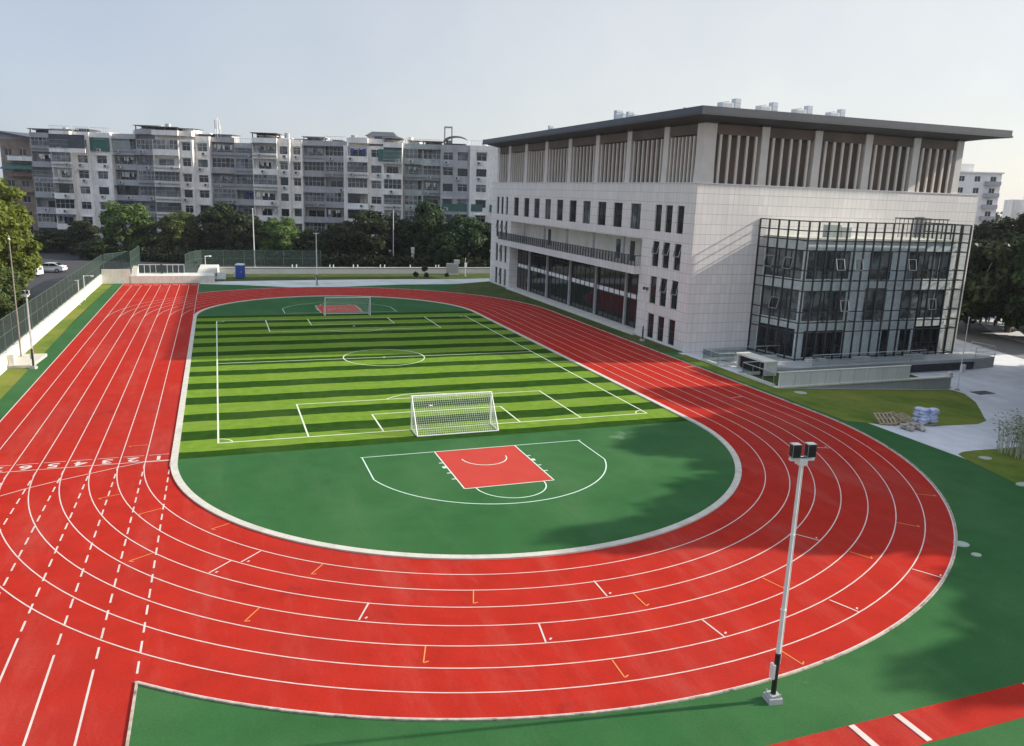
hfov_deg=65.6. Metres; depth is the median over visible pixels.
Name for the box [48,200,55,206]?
window
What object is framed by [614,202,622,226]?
window
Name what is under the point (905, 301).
annex window
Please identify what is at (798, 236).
sports hall
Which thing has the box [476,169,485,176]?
window
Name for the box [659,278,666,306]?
window
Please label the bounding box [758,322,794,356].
annex window
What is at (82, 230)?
tree
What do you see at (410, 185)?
window
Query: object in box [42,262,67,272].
parked car
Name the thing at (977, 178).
window
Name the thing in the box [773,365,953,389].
retaining wall
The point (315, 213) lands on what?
window
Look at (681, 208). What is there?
window
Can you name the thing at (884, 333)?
annex window
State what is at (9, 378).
verge lawn
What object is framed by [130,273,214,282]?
boundary wall
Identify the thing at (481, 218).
window
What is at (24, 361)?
equipment slab
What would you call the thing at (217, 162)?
window
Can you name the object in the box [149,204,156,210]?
window
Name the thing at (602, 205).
window
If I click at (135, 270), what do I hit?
stair
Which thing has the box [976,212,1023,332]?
tree
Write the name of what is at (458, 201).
window
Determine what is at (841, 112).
rooftop unit
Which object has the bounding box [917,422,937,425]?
wooden pallet
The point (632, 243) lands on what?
balcony door
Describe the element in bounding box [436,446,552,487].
court paint
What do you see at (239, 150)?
window
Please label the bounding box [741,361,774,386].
glass railing
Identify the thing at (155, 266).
platform railing
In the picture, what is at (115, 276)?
boundary wall
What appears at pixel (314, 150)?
window
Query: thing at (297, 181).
window
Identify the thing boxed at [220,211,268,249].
tree
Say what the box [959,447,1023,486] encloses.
corner lawn
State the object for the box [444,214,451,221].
window
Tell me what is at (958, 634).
rubber ground
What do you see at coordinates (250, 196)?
window
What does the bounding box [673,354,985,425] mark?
front lawn
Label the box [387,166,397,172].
window
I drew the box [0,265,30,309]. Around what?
tree
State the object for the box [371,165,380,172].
window
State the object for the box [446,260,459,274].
electrical cabinet
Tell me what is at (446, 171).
window
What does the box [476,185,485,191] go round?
window
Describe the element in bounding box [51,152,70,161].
window
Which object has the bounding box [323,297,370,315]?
football goal
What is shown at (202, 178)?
window
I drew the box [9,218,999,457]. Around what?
ground
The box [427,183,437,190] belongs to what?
window
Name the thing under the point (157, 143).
window
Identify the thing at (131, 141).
window
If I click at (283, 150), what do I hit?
window
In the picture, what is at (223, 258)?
fence
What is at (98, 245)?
tree
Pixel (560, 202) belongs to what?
window
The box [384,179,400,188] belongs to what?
window
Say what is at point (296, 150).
window
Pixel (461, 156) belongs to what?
window
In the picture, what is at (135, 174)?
window
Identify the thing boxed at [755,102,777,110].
rooftop unit
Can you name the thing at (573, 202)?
window
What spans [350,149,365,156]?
window
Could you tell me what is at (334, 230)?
tree
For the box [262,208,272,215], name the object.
window
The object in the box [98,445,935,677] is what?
changeover mark
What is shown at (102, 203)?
window
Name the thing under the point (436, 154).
window
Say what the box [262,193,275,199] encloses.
window
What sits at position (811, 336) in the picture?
annex window
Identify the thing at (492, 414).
football goal
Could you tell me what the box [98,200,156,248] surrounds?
tree
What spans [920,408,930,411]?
cement bag
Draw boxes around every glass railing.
[701,345,779,365]
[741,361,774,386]
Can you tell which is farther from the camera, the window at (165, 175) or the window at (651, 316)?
the window at (165, 175)
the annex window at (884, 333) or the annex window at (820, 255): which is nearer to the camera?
the annex window at (820, 255)
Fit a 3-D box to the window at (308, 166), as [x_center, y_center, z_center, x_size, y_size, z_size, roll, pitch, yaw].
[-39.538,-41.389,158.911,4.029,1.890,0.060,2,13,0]
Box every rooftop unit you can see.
[614,110,625,118]
[626,111,637,116]
[717,98,740,107]
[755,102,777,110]
[791,106,812,113]
[825,109,845,116]
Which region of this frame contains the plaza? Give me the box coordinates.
[680,316,1023,458]
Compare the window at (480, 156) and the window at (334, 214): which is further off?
the window at (334, 214)
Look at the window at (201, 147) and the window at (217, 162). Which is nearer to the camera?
the window at (201, 147)
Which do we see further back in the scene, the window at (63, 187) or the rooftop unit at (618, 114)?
the window at (63, 187)
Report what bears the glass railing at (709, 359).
on the plaza
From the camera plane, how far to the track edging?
22.75 m
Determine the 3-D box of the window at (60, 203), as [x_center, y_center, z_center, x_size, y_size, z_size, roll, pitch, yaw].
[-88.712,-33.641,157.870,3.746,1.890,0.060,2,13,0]
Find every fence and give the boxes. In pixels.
[0,255,102,354]
[103,251,138,268]
[129,246,139,268]
[184,250,320,271]
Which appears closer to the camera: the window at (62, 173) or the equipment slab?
the equipment slab
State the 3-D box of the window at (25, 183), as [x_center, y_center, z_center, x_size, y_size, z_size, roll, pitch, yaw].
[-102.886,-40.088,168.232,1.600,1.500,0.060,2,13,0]
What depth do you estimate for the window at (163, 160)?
157.17 m
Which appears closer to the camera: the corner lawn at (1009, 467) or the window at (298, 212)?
the corner lawn at (1009, 467)
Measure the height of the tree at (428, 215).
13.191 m
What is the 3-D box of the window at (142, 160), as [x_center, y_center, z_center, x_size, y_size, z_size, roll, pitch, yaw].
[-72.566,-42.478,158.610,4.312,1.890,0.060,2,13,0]
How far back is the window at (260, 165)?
157.21 m
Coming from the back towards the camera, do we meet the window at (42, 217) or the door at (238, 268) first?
the window at (42, 217)
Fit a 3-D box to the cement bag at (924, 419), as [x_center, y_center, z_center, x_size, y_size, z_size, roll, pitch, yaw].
[28.072,3.124,54.075,0.780,0.293,0.500,-9,18,-23]
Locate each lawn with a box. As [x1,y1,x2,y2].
[0,284,111,398]
[215,273,489,280]
[444,282,680,352]
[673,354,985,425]
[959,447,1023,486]
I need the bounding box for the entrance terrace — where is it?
[702,341,996,372]
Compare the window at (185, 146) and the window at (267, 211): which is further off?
the window at (267, 211)
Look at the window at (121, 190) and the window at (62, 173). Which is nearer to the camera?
the window at (62, 173)
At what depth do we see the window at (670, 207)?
77.09 m
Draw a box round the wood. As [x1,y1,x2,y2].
[994,211,1002,222]
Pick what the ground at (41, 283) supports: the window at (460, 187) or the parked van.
the parked van
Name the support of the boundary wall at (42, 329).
on the ground at (41, 283)
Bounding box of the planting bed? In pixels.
[740,372,952,387]
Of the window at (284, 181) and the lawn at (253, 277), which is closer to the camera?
the lawn at (253, 277)
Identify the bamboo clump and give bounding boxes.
[992,408,1023,459]
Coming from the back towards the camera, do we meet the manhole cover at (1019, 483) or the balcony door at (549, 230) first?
the balcony door at (549, 230)
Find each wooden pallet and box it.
[873,412,897,424]
[884,411,904,423]
[893,412,916,422]
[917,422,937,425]
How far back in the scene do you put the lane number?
40.10 m
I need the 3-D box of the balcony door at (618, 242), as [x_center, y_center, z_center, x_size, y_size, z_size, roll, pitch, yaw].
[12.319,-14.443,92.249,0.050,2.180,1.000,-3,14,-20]
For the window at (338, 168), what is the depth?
158.87 m
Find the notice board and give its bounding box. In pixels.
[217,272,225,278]
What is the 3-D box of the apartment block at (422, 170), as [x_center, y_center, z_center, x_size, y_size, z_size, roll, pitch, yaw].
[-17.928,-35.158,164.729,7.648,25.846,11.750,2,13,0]
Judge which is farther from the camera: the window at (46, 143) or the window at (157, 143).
the window at (46, 143)
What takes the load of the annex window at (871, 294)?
in the sports hall
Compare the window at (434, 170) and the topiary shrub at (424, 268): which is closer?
the topiary shrub at (424, 268)
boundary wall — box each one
[0,274,101,374]
[101,269,130,283]
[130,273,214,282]
[197,264,218,278]
[219,267,489,273]
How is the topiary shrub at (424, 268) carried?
on the lawn at (253, 277)
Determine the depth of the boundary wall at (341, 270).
133.42 m
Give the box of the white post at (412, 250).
[411,247,414,257]
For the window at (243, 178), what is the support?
in the apartment block at (196, 171)
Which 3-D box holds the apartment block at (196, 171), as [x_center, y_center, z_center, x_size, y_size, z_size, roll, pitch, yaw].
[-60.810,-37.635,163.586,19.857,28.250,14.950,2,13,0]
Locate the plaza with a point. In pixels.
(1002, 378)
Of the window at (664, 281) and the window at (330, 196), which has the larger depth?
the window at (330, 196)
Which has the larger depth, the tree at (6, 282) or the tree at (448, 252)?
the tree at (448, 252)
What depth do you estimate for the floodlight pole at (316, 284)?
115.42 m
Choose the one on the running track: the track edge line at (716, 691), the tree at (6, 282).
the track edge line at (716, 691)
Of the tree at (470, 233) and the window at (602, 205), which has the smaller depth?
the window at (602, 205)
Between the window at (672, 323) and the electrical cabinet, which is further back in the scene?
the electrical cabinet
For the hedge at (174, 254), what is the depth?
142.60 m
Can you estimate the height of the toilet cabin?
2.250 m
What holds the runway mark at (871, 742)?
on the jump runway
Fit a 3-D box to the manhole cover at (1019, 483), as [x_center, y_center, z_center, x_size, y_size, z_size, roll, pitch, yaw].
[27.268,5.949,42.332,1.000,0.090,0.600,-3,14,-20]
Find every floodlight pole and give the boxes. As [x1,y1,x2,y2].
[22,290,37,368]
[313,230,318,285]
[639,286,648,340]
[762,442,816,705]
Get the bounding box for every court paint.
[316,305,361,312]
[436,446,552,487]
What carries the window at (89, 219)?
in the apartment block at (83, 173)
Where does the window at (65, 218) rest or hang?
in the apartment block at (83, 173)
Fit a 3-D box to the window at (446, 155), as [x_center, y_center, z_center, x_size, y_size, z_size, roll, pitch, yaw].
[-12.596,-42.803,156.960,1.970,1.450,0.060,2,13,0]
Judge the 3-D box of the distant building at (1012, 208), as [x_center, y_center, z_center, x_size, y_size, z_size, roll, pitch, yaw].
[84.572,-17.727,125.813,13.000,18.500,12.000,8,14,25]
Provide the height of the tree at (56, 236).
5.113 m
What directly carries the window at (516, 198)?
in the sports hall
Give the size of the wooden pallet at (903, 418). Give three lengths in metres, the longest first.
1.242 x 1.100 x 0.145 m
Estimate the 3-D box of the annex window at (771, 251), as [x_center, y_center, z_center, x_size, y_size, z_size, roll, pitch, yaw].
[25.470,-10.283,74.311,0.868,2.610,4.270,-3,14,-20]
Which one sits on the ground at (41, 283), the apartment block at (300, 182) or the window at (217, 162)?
the apartment block at (300, 182)
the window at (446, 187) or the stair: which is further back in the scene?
the window at (446, 187)
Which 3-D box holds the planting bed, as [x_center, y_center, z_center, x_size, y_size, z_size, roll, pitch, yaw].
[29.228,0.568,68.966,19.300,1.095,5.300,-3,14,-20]
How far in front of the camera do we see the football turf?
59.10 m
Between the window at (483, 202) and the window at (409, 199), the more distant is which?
the window at (409, 199)
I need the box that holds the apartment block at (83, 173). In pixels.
[27,125,159,247]
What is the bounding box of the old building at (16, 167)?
[0,131,38,233]
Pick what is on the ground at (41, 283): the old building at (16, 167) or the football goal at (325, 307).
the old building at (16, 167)
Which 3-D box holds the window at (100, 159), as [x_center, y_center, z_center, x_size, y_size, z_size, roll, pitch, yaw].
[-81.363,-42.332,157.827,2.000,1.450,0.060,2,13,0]
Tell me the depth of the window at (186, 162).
156.83 m
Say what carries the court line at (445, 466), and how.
on the rubber ground at (958, 634)
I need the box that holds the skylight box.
[736,352,778,375]
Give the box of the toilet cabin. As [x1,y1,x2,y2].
[233,263,245,278]
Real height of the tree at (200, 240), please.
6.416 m
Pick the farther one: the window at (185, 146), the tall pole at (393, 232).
the window at (185, 146)
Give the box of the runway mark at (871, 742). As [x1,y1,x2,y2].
[848,683,1023,745]
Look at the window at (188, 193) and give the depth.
158.17 m
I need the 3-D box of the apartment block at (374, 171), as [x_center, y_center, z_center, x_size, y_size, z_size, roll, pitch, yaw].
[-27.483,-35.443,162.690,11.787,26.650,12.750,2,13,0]
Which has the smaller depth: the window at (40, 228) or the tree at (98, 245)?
the tree at (98, 245)
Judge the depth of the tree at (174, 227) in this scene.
144.88 m
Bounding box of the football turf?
[178,311,687,458]
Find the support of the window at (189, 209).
in the apartment block at (196, 171)
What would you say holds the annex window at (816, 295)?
in the sports hall
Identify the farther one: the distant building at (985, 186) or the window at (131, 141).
the distant building at (985, 186)
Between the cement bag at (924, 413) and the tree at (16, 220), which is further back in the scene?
the tree at (16, 220)
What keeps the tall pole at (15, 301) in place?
on the equipment slab
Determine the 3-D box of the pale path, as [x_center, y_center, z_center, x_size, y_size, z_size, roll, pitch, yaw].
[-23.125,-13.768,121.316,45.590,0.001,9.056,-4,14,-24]
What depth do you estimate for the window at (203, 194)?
159.53 m
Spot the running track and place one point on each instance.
(456, 683)
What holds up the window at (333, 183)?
in the apartment block at (300, 182)
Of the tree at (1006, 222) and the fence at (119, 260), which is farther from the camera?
the fence at (119, 260)
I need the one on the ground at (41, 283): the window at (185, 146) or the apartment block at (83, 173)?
the apartment block at (83, 173)
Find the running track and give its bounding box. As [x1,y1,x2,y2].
[0,283,955,745]
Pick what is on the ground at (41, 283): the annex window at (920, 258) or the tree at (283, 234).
the tree at (283, 234)
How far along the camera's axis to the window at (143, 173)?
159.26 m
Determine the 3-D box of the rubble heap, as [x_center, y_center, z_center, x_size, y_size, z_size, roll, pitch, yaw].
[26.555,3.546,52.459,1.888,0.590,1.154,-3,14,-20]
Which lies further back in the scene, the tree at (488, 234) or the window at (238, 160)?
the window at (238, 160)
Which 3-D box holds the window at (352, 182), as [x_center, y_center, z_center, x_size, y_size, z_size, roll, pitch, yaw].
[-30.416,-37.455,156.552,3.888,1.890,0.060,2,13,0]
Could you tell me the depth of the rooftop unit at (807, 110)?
80.13 m
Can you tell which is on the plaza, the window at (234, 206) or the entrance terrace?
the entrance terrace
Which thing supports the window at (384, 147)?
in the apartment block at (374, 171)
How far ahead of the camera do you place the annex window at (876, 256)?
75.23 m
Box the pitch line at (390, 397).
[216,316,646,442]
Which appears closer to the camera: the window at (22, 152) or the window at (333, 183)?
the window at (333, 183)
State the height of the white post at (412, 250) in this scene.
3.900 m
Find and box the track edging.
[125,284,957,745]
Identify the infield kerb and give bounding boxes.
[170,296,741,559]
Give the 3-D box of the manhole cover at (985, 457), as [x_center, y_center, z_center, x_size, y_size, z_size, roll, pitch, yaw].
[27.884,5.036,46.884,0.900,0.090,0.600,-3,14,-20]
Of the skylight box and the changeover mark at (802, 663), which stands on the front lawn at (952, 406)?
the skylight box
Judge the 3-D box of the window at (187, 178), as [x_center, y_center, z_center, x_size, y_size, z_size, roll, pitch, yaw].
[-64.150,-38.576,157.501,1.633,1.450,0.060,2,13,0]
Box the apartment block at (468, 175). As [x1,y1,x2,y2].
[440,126,497,261]
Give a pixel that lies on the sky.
(480, 69)
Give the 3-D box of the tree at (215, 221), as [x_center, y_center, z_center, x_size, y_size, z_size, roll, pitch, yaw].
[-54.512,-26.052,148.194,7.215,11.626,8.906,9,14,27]
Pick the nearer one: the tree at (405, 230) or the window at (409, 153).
the tree at (405, 230)
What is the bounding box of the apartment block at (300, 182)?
[250,132,346,247]
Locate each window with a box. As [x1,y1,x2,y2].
[4,148,11,155]
[7,179,14,186]
[19,148,25,155]
[22,180,28,186]
[23,195,30,202]
[30,137,48,145]
[33,167,52,176]
[34,182,53,191]
[37,212,54,221]
[39,227,57,236]
[44,155,51,161]
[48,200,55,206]
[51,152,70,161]
[54,183,73,192]
[55,198,74,208]
[61,170,70,177]
[64,217,73,223]
[78,155,87,162]
[79,171,88,178]
[80,186,89,193]
[82,202,91,208]
[83,217,92,223]
[97,156,106,163]
[98,171,107,178]
[99,187,108,194]
[100,202,109,209]
[117,185,138,194]
[121,173,136,179]
[122,157,132,163]
[130,140,135,148]
[136,139,151,149]
[137,155,153,164]
[138,170,154,180]
[139,186,155,195]
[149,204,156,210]
[152,139,177,149]
[154,171,179,180]
[155,186,180,196]
[156,202,181,211]
[159,158,174,165]
[182,143,189,150]
[183,159,190,166]
[184,174,191,181]
[185,190,192,197]
[185,205,193,212]
[197,144,206,151]
[198,159,207,166]
[199,175,208,182]
[200,190,208,197]
[212,158,234,167]
[214,188,235,198]
[217,145,231,151]
[217,204,236,210]
[222,176,232,182]
[235,148,251,152]
[236,158,252,168]
[242,177,252,183]
[243,192,253,198]
[243,207,254,213]
[254,174,276,184]
[258,146,273,152]
[259,162,271,168]
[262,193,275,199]
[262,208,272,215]
[280,146,287,153]
[280,162,287,169]
[281,178,287,185]
[281,193,288,200]
[282,209,288,215]
[293,147,299,154]
[294,163,300,170]
[294,178,300,185]
[294,194,300,200]
[295,209,301,216]
[295,224,301,231]
[304,161,323,170]
[304,176,324,186]
[305,192,324,201]
[305,222,324,230]
[309,148,321,155]
[309,209,324,216]
[325,146,342,155]
[325,161,343,171]
[326,192,343,201]
[330,180,342,186]
[332,210,341,217]
[347,162,366,171]
[348,178,366,187]
[348,193,367,203]
[348,209,367,218]
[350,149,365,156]
[371,150,377,156]
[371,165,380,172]
[371,181,380,188]
[371,196,380,203]
[384,147,401,157]
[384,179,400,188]
[384,194,400,204]
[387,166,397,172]
[387,213,399,219]
[405,149,417,158]
[405,180,421,189]
[405,195,421,204]
[405,210,418,219]
[408,167,418,173]
[423,149,440,159]
[423,165,440,174]
[426,198,437,204]
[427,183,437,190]
[443,152,452,159]
[443,168,452,175]
[443,184,452,190]
[443,199,451,203]
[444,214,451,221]
[457,184,466,191]
[457,199,466,203]
[458,153,467,160]
[458,168,467,175]
[475,215,484,222]
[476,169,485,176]
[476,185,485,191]
[476,200,485,207]
[477,153,486,160]
[495,220,498,235]
[514,197,518,215]
[524,198,528,216]
[535,198,539,217]
[545,199,550,218]
[557,200,562,220]
[570,200,576,221]
[583,201,590,223]
[598,202,605,224]
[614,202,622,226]
[631,203,640,228]
[647,313,653,337]
[650,276,656,303]
[651,241,659,266]
[655,205,661,231]
[657,316,663,341]
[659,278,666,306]
[661,242,669,268]
[666,205,672,232]
[668,319,674,345]
[670,281,678,309]
[672,244,681,270]
[677,206,684,233]
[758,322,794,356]
[761,285,798,320]
[766,248,803,278]
[801,292,845,320]
[801,330,842,356]
[806,251,850,278]
[861,288,886,319]
[867,252,892,279]
[878,329,886,354]
[897,330,909,350]
[900,290,943,318]
[906,252,949,278]
[912,326,938,351]
[974,176,980,181]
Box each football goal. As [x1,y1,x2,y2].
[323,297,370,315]
[411,391,498,436]
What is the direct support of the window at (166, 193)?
in the apartment block at (196, 171)
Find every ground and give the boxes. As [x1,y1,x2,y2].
[0,282,1023,745]
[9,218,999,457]
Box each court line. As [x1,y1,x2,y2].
[283,302,395,312]
[361,440,606,503]
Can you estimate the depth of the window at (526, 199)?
112.24 m
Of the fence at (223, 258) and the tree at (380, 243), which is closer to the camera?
the fence at (223, 258)
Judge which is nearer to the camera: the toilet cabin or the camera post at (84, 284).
the camera post at (84, 284)
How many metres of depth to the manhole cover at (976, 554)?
33.48 m
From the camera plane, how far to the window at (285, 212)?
158.83 m
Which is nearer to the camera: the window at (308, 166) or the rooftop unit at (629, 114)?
the rooftop unit at (629, 114)
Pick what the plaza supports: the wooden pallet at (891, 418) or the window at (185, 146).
the wooden pallet at (891, 418)
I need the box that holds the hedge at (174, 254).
[75,243,489,266]
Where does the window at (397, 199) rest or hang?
in the apartment block at (374, 171)
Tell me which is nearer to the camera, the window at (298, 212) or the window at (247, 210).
the window at (298, 212)
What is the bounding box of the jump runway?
[767,682,1023,745]
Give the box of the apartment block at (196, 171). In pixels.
[149,117,254,250]
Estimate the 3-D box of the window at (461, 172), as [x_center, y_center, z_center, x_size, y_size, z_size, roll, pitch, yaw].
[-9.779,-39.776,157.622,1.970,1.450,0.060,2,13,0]
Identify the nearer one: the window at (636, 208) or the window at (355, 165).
the window at (636, 208)
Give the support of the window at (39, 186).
in the apartment block at (83, 173)
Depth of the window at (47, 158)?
160.58 m
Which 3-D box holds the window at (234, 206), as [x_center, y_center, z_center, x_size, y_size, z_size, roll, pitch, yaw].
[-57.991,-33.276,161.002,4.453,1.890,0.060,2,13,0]
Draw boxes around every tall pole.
[8,238,21,356]
[252,208,255,266]
[393,210,393,255]
[955,317,969,390]
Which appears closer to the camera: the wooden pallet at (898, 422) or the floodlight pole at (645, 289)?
the wooden pallet at (898, 422)
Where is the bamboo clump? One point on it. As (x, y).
(1018, 436)
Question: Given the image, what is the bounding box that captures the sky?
[0,0,1023,216]
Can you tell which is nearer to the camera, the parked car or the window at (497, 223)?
the parked car
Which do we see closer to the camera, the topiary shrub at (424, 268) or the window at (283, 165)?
the topiary shrub at (424, 268)
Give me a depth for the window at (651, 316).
81.30 m
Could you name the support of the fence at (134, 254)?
on the stair
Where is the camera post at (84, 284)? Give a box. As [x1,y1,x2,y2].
[83,275,93,299]
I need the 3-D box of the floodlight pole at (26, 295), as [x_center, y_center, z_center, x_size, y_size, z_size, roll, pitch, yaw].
[-36.091,-3.203,59.501,0.483,6.000,0.440,1,13,-3]
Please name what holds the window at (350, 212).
in the apartment block at (374, 171)
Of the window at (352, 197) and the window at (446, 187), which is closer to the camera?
the window at (352, 197)
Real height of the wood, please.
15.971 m
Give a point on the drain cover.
(981, 392)
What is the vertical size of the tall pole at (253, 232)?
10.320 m
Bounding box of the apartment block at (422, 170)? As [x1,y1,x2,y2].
[404,137,442,228]
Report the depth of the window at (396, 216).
159.53 m
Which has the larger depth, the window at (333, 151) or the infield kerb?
the window at (333, 151)
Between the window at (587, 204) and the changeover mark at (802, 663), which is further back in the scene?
the window at (587, 204)
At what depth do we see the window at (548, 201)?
104.98 m
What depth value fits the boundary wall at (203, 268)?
119.72 m
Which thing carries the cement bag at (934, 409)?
on the cement bag
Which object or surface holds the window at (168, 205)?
in the apartment block at (196, 171)
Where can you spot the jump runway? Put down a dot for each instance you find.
(947, 719)
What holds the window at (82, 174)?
in the apartment block at (83, 173)
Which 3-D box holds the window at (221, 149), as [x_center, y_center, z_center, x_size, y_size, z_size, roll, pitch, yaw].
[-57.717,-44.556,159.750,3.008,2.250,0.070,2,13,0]
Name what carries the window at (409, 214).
in the apartment block at (422, 170)
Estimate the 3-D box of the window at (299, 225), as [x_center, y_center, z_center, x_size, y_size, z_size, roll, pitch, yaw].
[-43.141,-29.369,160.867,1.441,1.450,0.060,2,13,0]
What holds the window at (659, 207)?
in the sports hall
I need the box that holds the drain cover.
[971,391,994,394]
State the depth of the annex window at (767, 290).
75.10 m
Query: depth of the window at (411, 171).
159.61 m
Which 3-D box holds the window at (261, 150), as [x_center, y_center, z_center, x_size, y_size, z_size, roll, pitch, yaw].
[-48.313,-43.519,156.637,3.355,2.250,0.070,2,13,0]
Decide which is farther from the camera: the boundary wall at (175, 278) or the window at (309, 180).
the window at (309, 180)
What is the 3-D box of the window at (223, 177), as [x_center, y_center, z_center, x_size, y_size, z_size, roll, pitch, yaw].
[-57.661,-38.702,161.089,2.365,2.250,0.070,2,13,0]
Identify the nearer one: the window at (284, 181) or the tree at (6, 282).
the tree at (6, 282)
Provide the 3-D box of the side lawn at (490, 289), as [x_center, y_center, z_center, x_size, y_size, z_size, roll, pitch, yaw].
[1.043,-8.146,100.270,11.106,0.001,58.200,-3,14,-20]
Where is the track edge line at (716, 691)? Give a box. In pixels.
[138,287,955,718]
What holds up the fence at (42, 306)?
on the boundary wall at (42, 329)
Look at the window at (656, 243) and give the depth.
79.71 m
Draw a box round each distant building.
[957,164,1004,224]
[1001,199,1023,226]
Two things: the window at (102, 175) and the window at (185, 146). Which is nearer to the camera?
the window at (185, 146)
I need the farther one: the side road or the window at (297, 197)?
the window at (297, 197)
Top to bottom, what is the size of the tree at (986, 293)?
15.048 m
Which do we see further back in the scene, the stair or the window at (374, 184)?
the window at (374, 184)
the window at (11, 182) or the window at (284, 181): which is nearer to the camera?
the window at (284, 181)
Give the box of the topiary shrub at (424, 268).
[421,266,428,276]
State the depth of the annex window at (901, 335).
78.29 m
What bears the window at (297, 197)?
in the apartment block at (300, 182)
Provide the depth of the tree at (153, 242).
150.03 m
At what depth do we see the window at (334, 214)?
162.20 m
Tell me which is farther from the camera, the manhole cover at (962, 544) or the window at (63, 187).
the window at (63, 187)
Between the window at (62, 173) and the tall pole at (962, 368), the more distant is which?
the window at (62, 173)
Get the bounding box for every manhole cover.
[953,541,969,546]
[971,552,981,556]
[979,456,991,459]
[1016,482,1023,485]
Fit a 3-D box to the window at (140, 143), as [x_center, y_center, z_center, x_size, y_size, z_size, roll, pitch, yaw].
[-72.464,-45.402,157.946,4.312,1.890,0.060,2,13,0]
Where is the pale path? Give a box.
[200,278,489,286]
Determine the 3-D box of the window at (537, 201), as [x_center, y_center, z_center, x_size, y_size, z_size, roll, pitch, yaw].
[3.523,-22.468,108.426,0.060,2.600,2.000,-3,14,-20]
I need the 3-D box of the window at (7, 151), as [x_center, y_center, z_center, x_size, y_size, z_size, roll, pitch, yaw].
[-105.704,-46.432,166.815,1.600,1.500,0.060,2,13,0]
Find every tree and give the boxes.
[0,176,42,287]
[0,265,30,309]
[0,288,14,318]
[30,228,70,251]
[62,220,101,254]
[73,237,118,258]
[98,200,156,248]
[139,234,175,252]
[155,210,199,257]
[180,232,208,249]
[191,201,236,249]
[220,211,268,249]
[256,216,300,249]
[291,228,341,255]
[318,220,360,255]
[337,209,401,265]
[390,218,416,257]
[409,200,450,259]
[425,232,469,266]
[440,213,490,262]
[477,222,490,259]
[959,219,1023,332]
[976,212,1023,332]
[996,234,1023,329]
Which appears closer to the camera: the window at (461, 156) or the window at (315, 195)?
the window at (461, 156)
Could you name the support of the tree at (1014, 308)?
on the ground at (41, 283)
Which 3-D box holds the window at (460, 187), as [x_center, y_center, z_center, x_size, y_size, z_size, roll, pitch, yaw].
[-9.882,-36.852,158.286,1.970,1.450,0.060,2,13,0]
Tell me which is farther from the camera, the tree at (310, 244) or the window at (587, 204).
the tree at (310, 244)
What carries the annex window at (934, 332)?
in the sports hall
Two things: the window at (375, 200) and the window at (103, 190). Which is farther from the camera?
the window at (103, 190)
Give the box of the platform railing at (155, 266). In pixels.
[138,264,178,273]
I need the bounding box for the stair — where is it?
[131,266,138,275]
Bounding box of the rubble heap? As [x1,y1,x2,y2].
[899,422,925,430]
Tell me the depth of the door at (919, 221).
82.02 m
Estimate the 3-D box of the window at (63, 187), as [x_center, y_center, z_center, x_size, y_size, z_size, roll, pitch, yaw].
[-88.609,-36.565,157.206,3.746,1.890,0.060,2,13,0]
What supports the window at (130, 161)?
in the apartment block at (83, 173)
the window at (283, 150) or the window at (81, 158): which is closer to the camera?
the window at (283, 150)
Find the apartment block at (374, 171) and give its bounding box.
[343,132,404,259]
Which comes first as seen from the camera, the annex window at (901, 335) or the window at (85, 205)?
the annex window at (901, 335)
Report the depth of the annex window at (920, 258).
77.24 m
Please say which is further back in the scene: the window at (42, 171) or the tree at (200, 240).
the window at (42, 171)
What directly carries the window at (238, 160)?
in the apartment block at (196, 171)
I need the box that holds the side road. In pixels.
[956,313,1023,358]
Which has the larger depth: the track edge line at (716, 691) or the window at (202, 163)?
the window at (202, 163)
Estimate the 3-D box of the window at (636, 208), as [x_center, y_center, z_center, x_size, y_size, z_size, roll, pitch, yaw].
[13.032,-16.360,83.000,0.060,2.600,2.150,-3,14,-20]
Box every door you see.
[236,266,241,277]
[548,229,550,244]
[616,239,620,257]
[630,241,634,260]
[912,217,923,237]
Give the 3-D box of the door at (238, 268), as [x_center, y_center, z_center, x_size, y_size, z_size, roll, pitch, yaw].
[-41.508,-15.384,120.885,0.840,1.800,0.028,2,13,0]
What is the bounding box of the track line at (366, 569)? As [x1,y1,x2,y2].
[0,285,942,745]
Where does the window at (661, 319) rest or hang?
in the sports hall
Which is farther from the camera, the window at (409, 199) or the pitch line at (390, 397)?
the window at (409, 199)
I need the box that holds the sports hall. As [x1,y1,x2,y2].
[482,105,1012,360]
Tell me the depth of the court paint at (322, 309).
94.84 m
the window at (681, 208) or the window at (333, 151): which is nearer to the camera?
the window at (681, 208)
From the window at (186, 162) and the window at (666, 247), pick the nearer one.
the window at (666, 247)
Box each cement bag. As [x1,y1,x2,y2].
[918,417,930,421]
[919,411,931,414]
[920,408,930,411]
[930,407,939,411]
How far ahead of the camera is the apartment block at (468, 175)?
157.59 m
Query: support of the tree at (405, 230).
on the ground at (41, 283)
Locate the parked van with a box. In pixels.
[34,264,43,275]
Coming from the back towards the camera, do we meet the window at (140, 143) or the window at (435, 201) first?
the window at (435, 201)
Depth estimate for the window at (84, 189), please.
158.64 m
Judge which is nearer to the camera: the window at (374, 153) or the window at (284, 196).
the window at (374, 153)
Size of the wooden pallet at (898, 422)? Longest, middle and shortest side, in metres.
1.242 x 1.100 x 0.145 m
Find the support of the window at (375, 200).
in the apartment block at (374, 171)
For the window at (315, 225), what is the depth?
161.53 m
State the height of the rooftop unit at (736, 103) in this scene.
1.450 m
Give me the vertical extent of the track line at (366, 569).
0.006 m
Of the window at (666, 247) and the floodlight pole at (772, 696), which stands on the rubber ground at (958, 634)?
the floodlight pole at (772, 696)
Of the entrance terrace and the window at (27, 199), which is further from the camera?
the window at (27, 199)
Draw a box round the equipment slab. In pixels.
[8,353,46,368]

